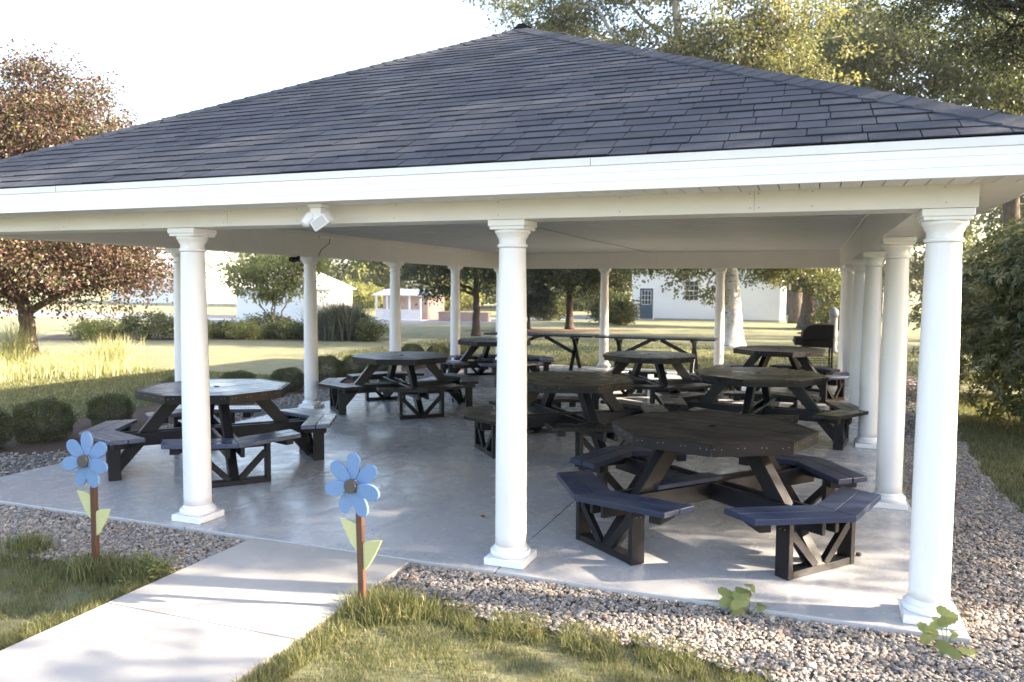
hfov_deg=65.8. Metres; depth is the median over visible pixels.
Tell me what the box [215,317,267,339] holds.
border shrub
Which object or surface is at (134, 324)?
border shrub
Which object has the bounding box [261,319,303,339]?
border shrub
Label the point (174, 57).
sky
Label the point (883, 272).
background tree
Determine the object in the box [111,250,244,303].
pale house
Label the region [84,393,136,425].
boxwood shrub
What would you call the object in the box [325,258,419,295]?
background tree
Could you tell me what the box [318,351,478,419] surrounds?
picnic table
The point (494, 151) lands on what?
pavilion
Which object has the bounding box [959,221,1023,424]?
rhododendron
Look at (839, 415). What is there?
picnic table
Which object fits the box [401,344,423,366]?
boxwood shrub
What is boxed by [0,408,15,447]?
boxwood shrub
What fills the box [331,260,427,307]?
background tree
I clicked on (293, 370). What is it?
boxwood shrub
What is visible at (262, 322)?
border shrub
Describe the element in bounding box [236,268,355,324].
outbuilding
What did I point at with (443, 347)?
boxwood shrub
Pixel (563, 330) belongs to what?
mulch island
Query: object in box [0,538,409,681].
walkway
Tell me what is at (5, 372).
ornamental grass
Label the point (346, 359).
boxwood shrub
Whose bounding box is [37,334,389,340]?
mulch border
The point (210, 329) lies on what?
border shrub
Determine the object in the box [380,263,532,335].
maple tree
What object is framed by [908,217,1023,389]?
rhododendron
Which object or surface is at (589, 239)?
ceiling cable
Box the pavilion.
[0,23,1023,630]
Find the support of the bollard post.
on the lawn at (262, 357)
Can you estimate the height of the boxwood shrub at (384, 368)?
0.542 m
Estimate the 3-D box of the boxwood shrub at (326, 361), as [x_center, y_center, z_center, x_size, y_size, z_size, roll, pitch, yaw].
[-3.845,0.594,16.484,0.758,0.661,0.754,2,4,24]
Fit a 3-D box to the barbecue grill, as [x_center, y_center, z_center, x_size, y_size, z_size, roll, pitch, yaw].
[7.125,0.191,18.758,0.924,1.212,1.020,2,4,17]
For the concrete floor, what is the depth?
6.92 m
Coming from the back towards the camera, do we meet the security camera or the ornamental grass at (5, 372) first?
the ornamental grass at (5, 372)
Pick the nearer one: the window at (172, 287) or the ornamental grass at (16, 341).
the ornamental grass at (16, 341)
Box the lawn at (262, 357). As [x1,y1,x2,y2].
[0,289,1023,681]
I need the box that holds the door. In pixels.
[640,288,652,318]
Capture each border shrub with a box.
[62,314,128,340]
[110,308,173,340]
[159,313,217,338]
[209,318,234,338]
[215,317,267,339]
[233,309,303,337]
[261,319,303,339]
[344,315,389,340]
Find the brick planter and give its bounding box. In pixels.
[438,311,490,321]
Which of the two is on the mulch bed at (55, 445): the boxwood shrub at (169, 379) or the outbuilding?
the boxwood shrub at (169, 379)
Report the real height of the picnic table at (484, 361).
0.864 m
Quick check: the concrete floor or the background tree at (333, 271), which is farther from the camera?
the background tree at (333, 271)
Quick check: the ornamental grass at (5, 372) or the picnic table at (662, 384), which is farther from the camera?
the ornamental grass at (5, 372)
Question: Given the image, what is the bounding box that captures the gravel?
[0,366,1023,681]
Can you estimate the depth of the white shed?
49.36 m
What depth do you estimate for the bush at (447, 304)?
65.43 m
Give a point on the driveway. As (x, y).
(95, 315)
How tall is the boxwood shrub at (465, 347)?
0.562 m
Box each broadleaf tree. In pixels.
[728,0,892,323]
[738,268,841,327]
[762,0,988,97]
[871,2,1023,238]
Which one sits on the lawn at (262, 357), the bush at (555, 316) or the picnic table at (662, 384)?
the bush at (555, 316)
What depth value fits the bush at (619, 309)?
42.61 m
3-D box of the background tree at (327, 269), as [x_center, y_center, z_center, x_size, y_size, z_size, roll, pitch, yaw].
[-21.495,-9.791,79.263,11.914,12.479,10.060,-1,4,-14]
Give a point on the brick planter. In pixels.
(464, 316)
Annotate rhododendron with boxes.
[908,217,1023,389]
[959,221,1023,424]
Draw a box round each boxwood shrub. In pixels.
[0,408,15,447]
[7,395,77,443]
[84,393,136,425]
[159,376,174,405]
[219,370,256,378]
[269,366,303,390]
[318,354,346,382]
[338,355,367,378]
[375,365,388,371]
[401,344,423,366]
[426,343,449,353]
[449,344,469,353]
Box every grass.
[0,317,56,356]
[0,345,82,375]
[0,356,40,383]
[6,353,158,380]
[50,332,161,371]
[287,299,382,341]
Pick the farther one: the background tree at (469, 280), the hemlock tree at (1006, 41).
the background tree at (469, 280)
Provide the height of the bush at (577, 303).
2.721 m
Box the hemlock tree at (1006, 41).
[842,0,1023,106]
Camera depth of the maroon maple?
17.95 m
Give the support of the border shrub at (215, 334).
on the mulch border
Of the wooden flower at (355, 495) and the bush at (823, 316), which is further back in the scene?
the bush at (823, 316)
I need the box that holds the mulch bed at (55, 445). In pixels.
[0,355,449,454]
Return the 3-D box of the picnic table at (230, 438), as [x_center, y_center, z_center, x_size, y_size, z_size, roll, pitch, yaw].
[-3.253,0.927,8.748,2.445,0.864,2.446,2,4,16]
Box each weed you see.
[101,549,179,583]
[718,584,766,617]
[917,605,980,660]
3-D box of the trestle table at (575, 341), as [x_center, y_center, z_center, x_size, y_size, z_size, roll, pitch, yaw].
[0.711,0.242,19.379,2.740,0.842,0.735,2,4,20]
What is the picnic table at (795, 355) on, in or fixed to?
on the concrete floor
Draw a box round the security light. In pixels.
[301,203,333,231]
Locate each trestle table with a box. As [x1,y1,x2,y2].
[484,332,599,370]
[595,335,718,372]
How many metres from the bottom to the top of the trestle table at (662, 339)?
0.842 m
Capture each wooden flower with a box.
[62,431,110,562]
[325,452,381,609]
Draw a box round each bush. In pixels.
[338,277,384,309]
[424,277,488,310]
[480,284,559,308]
[530,295,566,320]
[548,286,599,310]
[581,286,632,322]
[593,290,646,324]
[809,294,840,329]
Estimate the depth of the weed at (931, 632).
4.42 m
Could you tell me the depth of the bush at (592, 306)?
44.58 m
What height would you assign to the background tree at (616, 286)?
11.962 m
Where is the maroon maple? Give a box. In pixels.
[0,30,173,353]
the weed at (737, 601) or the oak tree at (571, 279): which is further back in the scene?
the oak tree at (571, 279)
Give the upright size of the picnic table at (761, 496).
0.864 m
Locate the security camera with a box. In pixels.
[289,256,299,261]
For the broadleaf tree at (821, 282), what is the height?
12.826 m
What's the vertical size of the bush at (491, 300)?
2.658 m
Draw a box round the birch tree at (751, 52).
[462,0,885,350]
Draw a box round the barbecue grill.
[792,323,833,367]
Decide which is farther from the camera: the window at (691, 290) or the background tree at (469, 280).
the background tree at (469, 280)
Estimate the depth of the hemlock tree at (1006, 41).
12.60 m
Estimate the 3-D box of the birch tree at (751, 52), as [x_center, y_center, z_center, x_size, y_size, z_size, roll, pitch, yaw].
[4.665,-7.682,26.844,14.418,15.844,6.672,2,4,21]
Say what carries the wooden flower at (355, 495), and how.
on the lawn at (262, 357)
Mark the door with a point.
(646, 296)
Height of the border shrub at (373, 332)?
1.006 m
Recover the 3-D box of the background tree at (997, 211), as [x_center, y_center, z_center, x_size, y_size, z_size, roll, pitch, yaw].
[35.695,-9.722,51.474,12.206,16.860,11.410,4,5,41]
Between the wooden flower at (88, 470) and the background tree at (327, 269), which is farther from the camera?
the background tree at (327, 269)
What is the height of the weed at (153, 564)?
0.259 m
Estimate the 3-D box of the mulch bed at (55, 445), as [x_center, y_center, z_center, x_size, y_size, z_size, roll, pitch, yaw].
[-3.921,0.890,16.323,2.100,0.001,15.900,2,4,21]
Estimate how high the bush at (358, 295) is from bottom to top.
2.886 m
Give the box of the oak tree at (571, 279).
[526,268,655,328]
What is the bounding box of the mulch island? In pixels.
[465,329,640,331]
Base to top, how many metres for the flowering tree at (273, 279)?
4.068 m
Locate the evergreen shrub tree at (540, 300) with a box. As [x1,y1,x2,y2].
[526,272,559,328]
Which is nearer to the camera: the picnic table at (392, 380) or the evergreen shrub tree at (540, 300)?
the picnic table at (392, 380)
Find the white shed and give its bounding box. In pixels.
[632,268,786,321]
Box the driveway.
[0,310,597,324]
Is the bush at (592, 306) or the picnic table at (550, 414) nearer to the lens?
the picnic table at (550, 414)
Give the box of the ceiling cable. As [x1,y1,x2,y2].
[537,227,646,251]
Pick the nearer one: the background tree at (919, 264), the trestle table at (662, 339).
the trestle table at (662, 339)
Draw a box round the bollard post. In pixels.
[828,307,838,352]
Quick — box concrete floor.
[0,364,970,644]
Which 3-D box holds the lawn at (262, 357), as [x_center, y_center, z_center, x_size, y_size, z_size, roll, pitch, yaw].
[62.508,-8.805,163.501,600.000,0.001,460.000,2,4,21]
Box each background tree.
[241,254,357,283]
[322,258,349,279]
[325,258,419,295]
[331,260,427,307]
[408,265,494,307]
[562,269,631,302]
[816,246,921,299]
[908,214,996,304]
[962,195,1023,297]
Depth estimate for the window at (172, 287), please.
85.46 m
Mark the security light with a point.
(318, 216)
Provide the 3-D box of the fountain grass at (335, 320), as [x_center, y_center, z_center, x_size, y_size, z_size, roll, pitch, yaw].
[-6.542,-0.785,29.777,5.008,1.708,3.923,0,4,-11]
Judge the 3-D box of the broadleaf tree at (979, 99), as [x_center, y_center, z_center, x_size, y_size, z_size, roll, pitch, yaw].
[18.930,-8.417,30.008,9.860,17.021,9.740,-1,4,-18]
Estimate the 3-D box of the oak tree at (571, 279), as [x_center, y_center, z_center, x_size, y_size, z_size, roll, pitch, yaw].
[2.836,-5.360,37.956,8.758,9.604,6.431,2,4,21]
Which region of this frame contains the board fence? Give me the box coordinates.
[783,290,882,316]
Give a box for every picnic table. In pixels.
[79,378,336,487]
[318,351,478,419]
[440,337,553,386]
[463,371,668,466]
[557,411,880,580]
[590,350,717,408]
[659,367,868,450]
[710,345,848,402]
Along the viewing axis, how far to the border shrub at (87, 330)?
28.78 m
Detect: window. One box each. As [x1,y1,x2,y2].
[169,279,173,293]
[684,280,699,301]
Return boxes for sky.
[0,0,1023,293]
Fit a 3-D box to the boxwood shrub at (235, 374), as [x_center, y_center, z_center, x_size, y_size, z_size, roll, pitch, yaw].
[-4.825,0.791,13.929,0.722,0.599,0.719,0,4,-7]
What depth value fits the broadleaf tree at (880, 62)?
29.97 m
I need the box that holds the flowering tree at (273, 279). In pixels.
[205,252,340,322]

